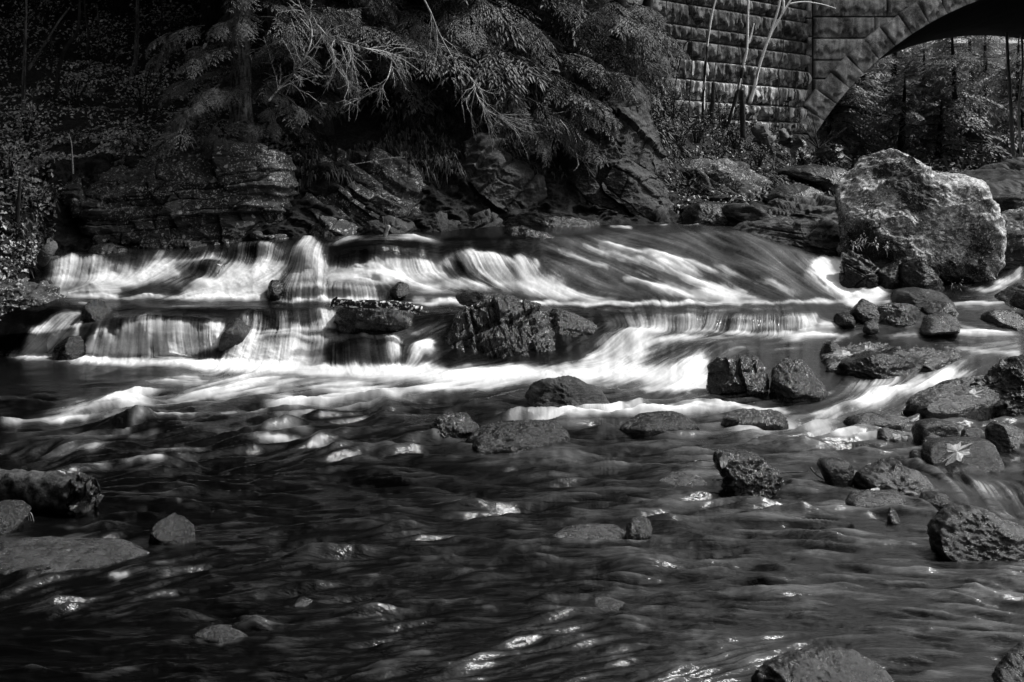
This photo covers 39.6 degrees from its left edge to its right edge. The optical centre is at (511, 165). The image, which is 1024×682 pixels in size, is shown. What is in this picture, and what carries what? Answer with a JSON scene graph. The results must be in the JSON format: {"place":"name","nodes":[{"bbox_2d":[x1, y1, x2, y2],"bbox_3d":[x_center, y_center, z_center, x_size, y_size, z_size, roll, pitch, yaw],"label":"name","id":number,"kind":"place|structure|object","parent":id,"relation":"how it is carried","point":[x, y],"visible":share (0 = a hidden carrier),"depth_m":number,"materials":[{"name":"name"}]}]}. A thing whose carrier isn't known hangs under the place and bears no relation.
{"place":"outdoors","nodes":[
{"label":"outdoors","id":0,"kind":"place"},
{"bbox_2d":[0,223,1023,681],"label":"water","id":1,"kind":"structure","parent":0,"point":[288,453],"depth_m":10.09,"materials":[{"name":"liquid"}]},
{"bbox_2d":[0,500,31,534],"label":"rock","id":2,"kind":"object","parent":1,"relation":"in","point":[14,514],"visible":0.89,"depth_m":8.54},
{"bbox_2d":[0,468,103,516],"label":"mossy log","id":3,"kind":"object","parent":1,"relation":"in","point":[76,494],"visible":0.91,"depth_m":8.99,"materials":[{"name":"grey plant"}]},
{"bbox_2d":[52,335,85,359],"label":"rock","id":4,"kind":"object","parent":1,"relation":"in","point":[70,348],"visible":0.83,"depth_m":16.09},
{"bbox_2d":[0,536,148,577],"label":"rock","id":5,"kind":"object","parent":1,"relation":"in","point":[57,554],"visible":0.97,"depth_m":7.96,"materials":[{"name":"stone"}]},
{"bbox_2d":[80,299,112,321],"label":"rock","id":6,"kind":"object","parent":1,"relation":"in","point":[93,310],"visible":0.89,"depth_m":16.43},
{"bbox_2d":[149,513,195,546],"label":"rock","id":7,"kind":"object","parent":1,"relation":"in","point":[173,529],"visible":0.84,"depth_m":8.31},
{"bbox_2d":[192,624,247,642],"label":"rock","id":8,"kind":"object","parent":1,"relation":"in","point":[221,633],"visible":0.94,"depth_m":6.62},
{"bbox_2d":[219,318,250,351],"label":"rock","id":9,"kind":"object","parent":1,"relation":"in","point":[235,331],"visible":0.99,"depth_m":16.08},
{"bbox_2d":[334,306,412,332],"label":"rock","id":10,"kind":"object","parent":1,"relation":"in","point":[349,320],"visible":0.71,"depth_m":16.15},
{"bbox_2d":[330,296,428,315],"bbox_3d":[-1.490,1.581,15.964,1.128,0.215,0.132,0,0,4],"label":"birch log","id":11,"kind":"object","parent":10,"relation":"on","point":[394,305],"visible":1,"depth_m":15.92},
{"bbox_2d":[430,412,478,437],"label":"rock","id":12,"kind":"object","parent":1,"relation":"in","point":[458,425],"visible":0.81,"depth_m":11.50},
{"bbox_2d":[456,290,521,305],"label":"rock","id":13,"kind":"object","parent":1,"relation":"in","point":[467,298],"visible":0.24,"depth_m":16.89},
{"bbox_2d":[445,294,555,356],"bbox_3d":[-0.066,2.018,16.061,1.688,1.079,1.177,0,0,0],"label":"boulder","id":14,"kind":"object","parent":1,"relation":"in","point":[496,325],"visible":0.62,"depth_m":15.96,"materials":[{"name":"stone"}]},
{"bbox_2d":[465,419,569,453],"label":"rock","id":15,"kind":"object","parent":1,"relation":"in","point":[509,436],"visible":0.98,"depth_m":11.02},
{"bbox_2d":[504,225,554,238],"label":"rock","id":16,"kind":"object","parent":1,"relation":"in","point":[523,230],"visible":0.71,"depth_m":18.33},
{"bbox_2d":[525,375,609,406],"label":"rock","id":17,"kind":"object","parent":1,"relation":"in","point":[559,391],"visible":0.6,"depth_m":13.11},
{"bbox_2d":[550,308,597,336],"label":"rock","id":18,"kind":"object","parent":1,"relation":"in","point":[570,324],"visible":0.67,"depth_m":16.25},
{"bbox_2d":[553,523,625,538],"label":"rock","id":19,"kind":"object","parent":1,"relation":"in","point":[600,531],"visible":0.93,"depth_m":8.45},
{"bbox_2d":[625,516,651,539],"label":"rock","id":20,"kind":"object","parent":1,"relation":"in","point":[639,528],"visible":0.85,"depth_m":8.38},
{"bbox_2d":[619,411,699,438],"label":"rock","id":21,"kind":"object","parent":1,"relation":"in","point":[645,425],"visible":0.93,"depth_m":11.75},
{"bbox_2d":[659,471,706,486],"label":"rock","id":22,"kind":"object","parent":1,"relation":"in","point":[680,479],"visible":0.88,"depth_m":9.87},
{"bbox_2d":[706,354,769,397],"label":"rock","id":23,"kind":"object","parent":1,"relation":"in","point":[740,376],"visible":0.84,"depth_m":13.61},
{"bbox_2d":[713,449,784,498],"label":"rock","id":24,"kind":"object","parent":1,"relation":"in","point":[746,473],"visible":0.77,"depth_m":9.54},
{"bbox_2d":[721,408,788,430],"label":"rock","id":25,"kind":"object","parent":1,"relation":"in","point":[769,420],"visible":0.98,"depth_m":11.95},
{"bbox_2d":[769,358,827,402],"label":"rock","id":26,"kind":"object","parent":1,"relation":"in","point":[794,380],"visible":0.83,"depth_m":13.36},
{"bbox_2d":[751,645,893,681],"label":"rock","id":27,"kind":"object","parent":1,"relation":"in","point":[828,663],"visible":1,"depth_m":5.91,"materials":[{"name":"stone"}]},
{"bbox_2d":[817,457,853,487],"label":"rock","id":28,"kind":"object","parent":1,"relation":"in","point":[836,472],"visible":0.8,"depth_m":9.74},
{"bbox_2d":[839,249,879,287],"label":"rock","id":29,"kind":"object","parent":1,"relation":"in","point":[858,270],"visible":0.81,"depth_m":17.32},
{"bbox_2d":[873,259,900,289],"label":"rock","id":30,"kind":"object","parent":29,"relation":"on","point":[887,274],"visible":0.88,"depth_m":17.36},
{"bbox_2d":[845,489,905,507],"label":"rock","id":31,"kind":"object","parent":1,"relation":"in","point":[868,498],"visible":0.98,"depth_m":9.20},
{"bbox_2d":[843,412,909,430],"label":"rock","id":32,"kind":"object","parent":1,"relation":"in","point":[891,421],"visible":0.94,"depth_m":11.97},
{"bbox_2d":[838,347,924,378],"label":"rock","id":33,"kind":"object","parent":1,"relation":"in","point":[894,362],"visible":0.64,"depth_m":14.47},
{"bbox_2d":[820,340,961,372],"bbox_3d":[4.211,2.188,16.427,1.738,0.503,4.012,0,0,7],"label":"rock","id":34,"kind":"object","parent":1,"relation":"in","point":[936,359],"visible":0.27,"depth_m":15.10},
{"bbox_2d":[849,299,880,323],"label":"rock","id":35,"kind":"object","parent":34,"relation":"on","point":[862,311],"visible":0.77,"depth_m":16.39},
{"bbox_2d":[877,303,920,327],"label":"rock","id":36,"kind":"object","parent":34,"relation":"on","point":[898,315],"visible":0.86,"depth_m":16.32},
{"bbox_2d":[853,457,933,494],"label":"rock","id":37,"kind":"object","parent":1,"relation":"in","point":[890,473],"visible":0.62,"depth_m":9.68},
{"bbox_2d":[898,259,944,292],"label":"rock","id":38,"kind":"object","parent":1,"relation":"in","point":[917,274],"visible":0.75,"depth_m":17.20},
{"bbox_2d":[892,287,956,310],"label":"rock","id":39,"kind":"object","parent":1,"relation":"in","point":[919,298],"visible":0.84,"depth_m":16.81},
{"bbox_2d":[919,491,950,509],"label":"rock","id":40,"kind":"object","parent":1,"relation":"in","point":[937,500],"visible":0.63,"depth_m":9.26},
{"bbox_2d":[911,418,959,444],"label":"rock","id":41,"kind":"object","parent":1,"relation":"in","point":[921,429],"visible":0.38,"depth_m":11.20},
{"bbox_2d":[919,311,959,335],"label":"rock","id":42,"kind":"object","parent":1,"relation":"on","point":[938,323],"visible":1,"depth_m":15.91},
{"bbox_2d":[921,301,958,315],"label":"rock","id":43,"kind":"object","parent":1,"relation":"in","point":[931,307],"visible":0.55,"depth_m":16.56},
{"bbox_2d":[904,375,999,421],"bbox_3d":[4.230,2.227,13.148,0.750,0.486,2.213,0,0,32],"label":"rock","id":44,"kind":"object","parent":1,"relation":"in","point":[945,399],"visible":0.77,"depth_m":12.49,"materials":[{"name":"stone"}]},
{"bbox_2d":[921,437,1004,472],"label":"rock","id":45,"kind":"object","parent":1,"relation":"in","point":[984,456],"visible":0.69,"depth_m":10.36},
{"bbox_2d":[942,442,972,465],"bbox_3d":[3.227,2.093,10.286,0.259,0.156,0.101,0,0,-25],"label":"fallen leaf","id":46,"kind":"object","parent":45,"relation":"on","point":[955,452],"visible":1,"depth_m":10.29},
{"bbox_2d":[927,502,1023,561],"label":"rock","id":47,"kind":"object","parent":1,"relation":"in","point":[959,531],"visible":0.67,"depth_m":7.98,"materials":[{"name":"stone"}]},
{"bbox_2d":[969,354,1023,416],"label":"rock","id":48,"kind":"object","parent":1,"relation":"in","point":[1004,379],"visible":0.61,"depth_m":12.82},
{"bbox_2d":[981,309,1023,330],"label":"rock","id":49,"kind":"object","parent":1,"relation":"in","point":[1010,319],"visible":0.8,"depth_m":16.25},
{"bbox_2d":[985,421,1023,451],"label":"rock","id":50,"kind":"object","parent":1,"relation":"in","point":[1003,437],"visible":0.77,"depth_m":11.11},
{"bbox_2d":[991,641,1023,681],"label":"rock","id":51,"kind":"object","parent":1,"relation":"in","point":[1009,667],"visible":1,"depth_m":6.08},
{"bbox_2d":[0,0,1023,354],"bbox_3d":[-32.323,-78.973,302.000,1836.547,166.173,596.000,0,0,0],"label":"hillside","id":52,"kind":"structure","parent":0,"point":[356,128],"depth_m":21.12,"materials":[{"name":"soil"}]},
{"bbox_2d":[0,125,36,180],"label":"shrub","id":53,"kind":"object","parent":52,"relation":"on","point":[11,168],"visible":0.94,"depth_m":18.94,"materials":[{"name":"grey plant"}]},
{"bbox_2d":[4,93,54,142],"bbox_3d":[-6.864,-0.632,20.048,0.689,0.832,0.705,0,0,0],"label":"shrub","id":54,"kind":"object","parent":52,"relation":"on","point":[25,129],"visible":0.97,"depth_m":20.06,"materials":[{"name":"black plant"}]},
{"bbox_2d":[0,1,59,60],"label":"shrub","id":55,"kind":"object","parent":52,"relation":"on","point":[15,52],"visible":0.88,"depth_m":24.59,"materials":[{"name":"black plant"}]},
{"bbox_2d":[0,174,63,216],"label":"shrub","id":56,"kind":"object","parent":52,"relation":"on","point":[29,201],"visible":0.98,"depth_m":18.50,"materials":[{"name":"grey plant"}]},
{"bbox_2d":[0,278,68,320],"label":"rock","id":57,"kind":"object","parent":52,"relation":"on","point":[22,295],"visible":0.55,"depth_m":16.95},
{"bbox_2d":[12,0,69,123],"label":"sapling","id":58,"kind":"object","parent":52,"relation":"on","point":[23,84],"visible":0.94,"depth_m":20.89,"materials":[{"name":"black plant"}]},
{"bbox_2d":[48,0,92,103],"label":"sapling","id":59,"kind":"object","parent":52,"relation":"on","point":[58,69],"visible":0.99,"depth_m":21.78,"materials":[{"name":"black plant"}]},
{"bbox_2d":[42,60,112,107],"bbox_3d":[-6.701,-1.161,21.876,1.153,0.887,0.811,0,0,0],"label":"shrub","id":60,"kind":"object","parent":52,"relation":"on","point":[74,103],"visible":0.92,"depth_m":21.84,"materials":[{"name":"black plant"}]},
{"bbox_2d":[66,5,143,63],"bbox_3d":[-7.058,-2.208,24.592,1.022,1.115,1.121,0,0,41],"label":"shrub","id":61,"kind":"object","parent":52,"relation":"on","point":[95,47],"visible":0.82,"depth_m":24.55,"materials":[{"name":"black plant"}]},
{"bbox_2d":[129,0,156,76],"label":"sapling","id":62,"kind":"object","parent":52,"relation":"on","point":[136,49],"visible":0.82,"depth_m":23.47,"materials":[{"name":"black plant"}]},
{"bbox_2d":[108,56,178,112],"bbox_3d":[-5.548,-1.151,21.388,0.980,0.935,0.650,0,0,-25],"label":"shrub","id":63,"kind":"object","parent":52,"relation":"on","point":[140,102],"visible":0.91,"depth_m":21.36,"materials":[{"name":"black plant"}]},
{"bbox_2d":[127,0,209,45],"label":"shrub","id":64,"kind":"object","parent":52,"relation":"on","point":[168,20],"visible":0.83,"depth_m":25.36,"materials":[{"name":"black plant"}]},
{"bbox_2d":[58,138,299,248],"bbox_3d":[-4.530,0.578,19.140,3.405,1.887,1.341,0,0,0],"label":"rock ledge","id":65,"kind":"object","parent":52,"relation":"on","point":[144,200],"visible":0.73,"depth_m":18.81,"materials":[{"name":"stone"}]},
{"bbox_2d":[158,239,219,247],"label":"rock","id":66,"kind":"object","parent":52,"relation":"on","point":[178,243],"visible":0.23,"depth_m":18.43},
{"bbox_2d":[198,0,226,31],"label":"hemlock tree","id":67,"kind":"object","parent":52,"relation":"on","point":[212,15],"visible":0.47,"depth_m":25.92,"materials":[{"name":"black plant"}]},
{"bbox_2d":[144,0,364,162],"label":"hemlock tree","id":68,"kind":"object","parent":52,"relation":"on","point":[242,123],"visible":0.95,"depth_m":19.32,"materials":[{"name":"grey plant"}]},
{"bbox_2d":[227,0,398,71],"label":"hemlock tree","id":69,"kind":"object","parent":52,"relation":"on","point":[269,26],"visible":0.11,"depth_m":23.29,"materials":[{"name":"grey plant"}]},
{"bbox_2d":[200,0,437,136],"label":"hemlock tree","id":70,"kind":"object","parent":52,"relation":"on","point":[317,95],"visible":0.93,"depth_m":20.15,"materials":[{"name":"grey plant"}]},
{"bbox_2d":[309,216,357,235],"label":"rock","id":71,"kind":"object","parent":52,"relation":"on","point":[326,226],"visible":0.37,"depth_m":18.81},
{"bbox_2d":[253,0,448,120],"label":"hemlock tree","id":72,"kind":"object","parent":52,"relation":"on","point":[374,74],"visible":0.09,"depth_m":21.26,"materials":[{"name":"grey plant"}]},
{"bbox_2d":[301,147,428,225],"bbox_3d":[-2.003,0.513,19.681,2.013,1.528,1.263,0,0,0],"label":"rock ledge","id":73,"kind":"object","parent":52,"relation":"on","point":[394,190],"visible":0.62,"depth_m":19.53,"materials":[{"name":"stone"}]},
{"bbox_2d":[364,215,414,234],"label":"rock","id":74,"kind":"object","parent":52,"relation":"on","point":[379,227],"visible":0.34,"depth_m":18.91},
{"bbox_2d":[293,0,578,160],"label":"hemlock tree","id":75,"kind":"object","parent":52,"relation":"on","point":[497,57],"visible":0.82,"depth_m":20.65,"materials":[{"name":"grey plant"}]},
{"bbox_2d":[426,211,460,231],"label":"rock","id":76,"kind":"object","parent":52,"relation":"on","point":[439,221],"visible":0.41,"depth_m":19.19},
{"bbox_2d":[471,208,502,227],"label":"rock","id":77,"kind":"object","parent":52,"relation":"on","point":[486,218],"visible":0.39,"depth_m":19.41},
{"bbox_2d":[446,132,547,212],"bbox_3d":[-0.352,0.412,20.323,1.909,1.793,1.111,0,0,0],"label":"rock","id":78,"kind":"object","parent":52,"relation":"on","point":[500,180],"depth_m":20.04,"materials":[{"name":"stone"}]},
{"bbox_2d":[347,0,649,167],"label":"hemlock tree","id":79,"kind":"object","parent":52,"relation":"on","point":[566,92],"visible":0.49,"depth_m":20.90,"materials":[{"name":"grey plant"}]},
{"bbox_2d":[0,76,1013,279],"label":"ground cover","id":80,"kind":"object","parent":52,"relation":"on","point":[440,158],"visible":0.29,"depth_m":21.18,"materials":[{"name":"plant"}]},
{"bbox_2d":[502,211,600,226],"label":"rock","id":81,"kind":"object","parent":52,"relation":"on","point":[534,218],"visible":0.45,"depth_m":19.48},
{"bbox_2d":[536,75,673,221],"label":"cliff","id":82,"kind":"structure","parent":52,"relation":"on","point":[626,180],"depth_m":20.93,"materials":[{"name":"stone"}]},
{"bbox_2d":[536,0,674,51],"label":"hemlock tree","id":83,"kind":"object","parent":52,"relation":"on","point":[590,29],"visible":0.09,"depth_m":24.77,"materials":[{"name":"grey plant"}]},
{"bbox_2d":[540,0,705,115],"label":"hemlock tree","id":84,"kind":"object","parent":52,"relation":"on","point":[623,32],"visible":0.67,"depth_m":22.50,"materials":[{"name":"grey plant"}]},
{"bbox_2d":[678,108,719,143],"bbox_3d":[3.433,-0.673,25.950,0.807,0.745,0.728,0,0,0],"label":"shrub","id":85,"kind":"object","parent":52,"relation":"on","point":[700,135],"visible":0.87,"depth_m":25.91,"materials":[{"name":"grey plant"}]},
{"bbox_2d":[681,201,729,225],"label":"rock","id":86,"kind":"object","parent":52,"relation":"on","point":[709,213],"visible":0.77,"depth_m":20.71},
{"bbox_2d":[683,158,772,199],"bbox_3d":[3.490,0.444,23.152,1.583,1.118,1.916,0,0,0],"label":"rock","id":87,"kind":"object","parent":52,"relation":"on","point":[726,176],"visible":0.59,"depth_m":22.74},
{"bbox_2d":[722,0,772,137],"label":"birch tree","id":88,"kind":"object","parent":52,"relation":"on","point":[732,111],"visible":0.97,"depth_m":26.98,"materials":[{"name":"grey plant"}]},
{"bbox_2d":[750,123,775,157],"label":"rock","id":89,"kind":"object","parent":52,"relation":"on","point":[761,132],"visible":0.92,"depth_m":27.50,"materials":[{"name":"stone"}]},
{"bbox_2d":[720,193,838,226],"bbox_3d":[3.900,0.744,20.660,1.968,0.691,1.444,0,0,0],"label":"rock","id":90,"kind":"object","parent":52,"relation":"on","point":[819,206],"visible":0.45,"depth_m":20.41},
{"bbox_2d":[540,0,1023,137],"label":"stone bridge","id":91,"kind":"structure","parent":52,"relation":"on","point":[831,56],"depth_m":32.71,"materials":[{"name":"stone"}]},
{"bbox_2d":[732,218,839,255],"bbox_3d":[3.736,1.073,19.032,1.592,0.721,1.119,0,0,0],"label":"rock","id":92,"kind":"object","parent":52,"relation":"on","point":[820,236],"visible":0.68,"depth_m":18.73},
{"bbox_2d":[748,0,835,103],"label":"birch tree","id":93,"kind":"object","parent":52,"relation":"on","point":[773,27],"visible":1,"depth_m":27.98,"materials":[{"name":"grey plant"}]},
{"bbox_2d":[767,184,824,203],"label":"rock","id":94,"kind":"object","parent":52,"relation":"on","point":[782,191],"visible":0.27,"depth_m":22.33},
{"bbox_2d":[790,138,810,165],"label":"rock","id":95,"kind":"object","parent":52,"relation":"on","point":[800,154],"visible":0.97,"depth_m":27.00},
{"bbox_2d":[774,165,846,195],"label":"rock","id":96,"kind":"object","parent":52,"relation":"on","point":[825,178],"visible":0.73,"depth_m":24.30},
{"bbox_2d":[814,144,845,165],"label":"rock","id":97,"kind":"object","parent":52,"relation":"on","point":[831,154],"visible":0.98,"depth_m":28.87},
{"bbox_2d":[816,92,864,154],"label":"hemlock tree","id":98,"kind":"object","parent":52,"relation":"on","point":[830,124],"visible":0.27,"depth_m":41.64,"materials":[{"name":"plant"}]},
{"bbox_2d":[818,79,892,159],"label":"hemlock tree","id":99,"kind":"object","parent":52,"relation":"on","point":[865,143],"visible":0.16,"depth_m":46.70,"materials":[{"name":"grey plant"}]},
{"bbox_2d":[817,54,911,159],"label":"hemlock tree","id":100,"kind":"object","parent":52,"relation":"on","point":[862,78],"visible":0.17,"depth_m":49.49,"materials":[{"name":"grey plant"}]},
{"bbox_2d":[852,43,940,135],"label":"hemlock tree","id":101,"kind":"object","parent":52,"relation":"on","point":[894,68],"visible":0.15,"depth_m":51.56,"materials":[{"name":"grey plant"}]},
{"bbox_2d":[857,71,947,161],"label":"hemlock tree","id":102,"kind":"object","parent":52,"relation":"on","point":[903,106],"visible":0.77,"depth_m":46.40,"materials":[{"name":"black plant"}]},
{"bbox_2d":[870,43,964,158],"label":"hemlock tree","id":103,"kind":"object","parent":52,"relation":"on","point":[921,87],"visible":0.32,"depth_m":49.78,"materials":[{"name":"grey plant"}]},
{"bbox_2d":[834,148,1006,282],"bbox_3d":[5.248,0.822,18.371,2.026,2.087,1.736,0,0,0],"label":"boulder","id":104,"kind":"object","parent":52,"relation":"on","point":[912,208],"visible":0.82,"depth_m":17.77,"materials":[{"name":"stone"}]},
{"bbox_2d":[901,95,984,161],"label":"hemlock tree","id":105,"kind":"object","parent":52,"relation":"on","point":[939,136],"visible":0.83,"depth_m":45.36,"materials":[{"name":"black plant"}]},
{"bbox_2d":[891,36,1018,161],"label":"hemlock tree","id":106,"kind":"object","parent":52,"relation":"on","point":[973,134],"visible":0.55,"depth_m":48.63,"materials":[{"name":"grey plant"}]},
{"bbox_2d":[928,35,1014,139],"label":"hemlock tree","id":107,"kind":"object","parent":52,"relation":"on","point":[975,76],"visible":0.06,"depth_m":61.82,"materials":[{"name":"grey plant"}]},
{"bbox_2d":[945,35,1015,157],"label":"hemlock tree","id":108,"kind":"object","parent":52,"relation":"on","point":[986,41],"visible":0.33,"depth_m":52.73,"materials":[{"name":"grey plant"}]},
{"bbox_2d":[960,157,1023,182],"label":"rock","id":109,"kind":"object","parent":52,"relation":"on","point":[1010,169],"visible":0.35,"depth_m":24.62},
{"bbox_2d":[969,37,1023,160],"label":"hemlock tree","id":110,"kind":"object","parent":52,"relation":"on","point":[1003,89],"visible":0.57,"depth_m":49.89,"materials":[{"name":"grey plant"}]},
{"bbox_2d":[985,32,1015,157],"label":"birch tree","id":111,"kind":"object","parent":52,"relation":"on","point":[1011,117],"visible":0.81,"depth_m":45.46,"materials":[{"name":"black plant"}]},
{"bbox_2d":[986,179,1023,198],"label":"rock","id":112,"kind":"object","parent":52,"relation":"on","point":[1006,187],"visible":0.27,"depth_m":22.31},
{"bbox_2d":[993,195,1023,212],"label":"rock","id":113,"kind":"object","parent":52,"relation":"on","point":[1005,203],"visible":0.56,"depth_m":20.75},
{"bbox_2d":[996,36,1023,156],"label":"birch tree","id":114,"kind":"object","parent":52,"relation":"on","point":[1019,100],"visible":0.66,"depth_m":45.97,"materials":[{"name":"black plant"}]},
{"bbox_2d":[999,206,1023,271],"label":"rock","id":115,"kind":"object","parent":52,"relation":"on","point":[1014,227],"visible":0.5,"depth_m":18.49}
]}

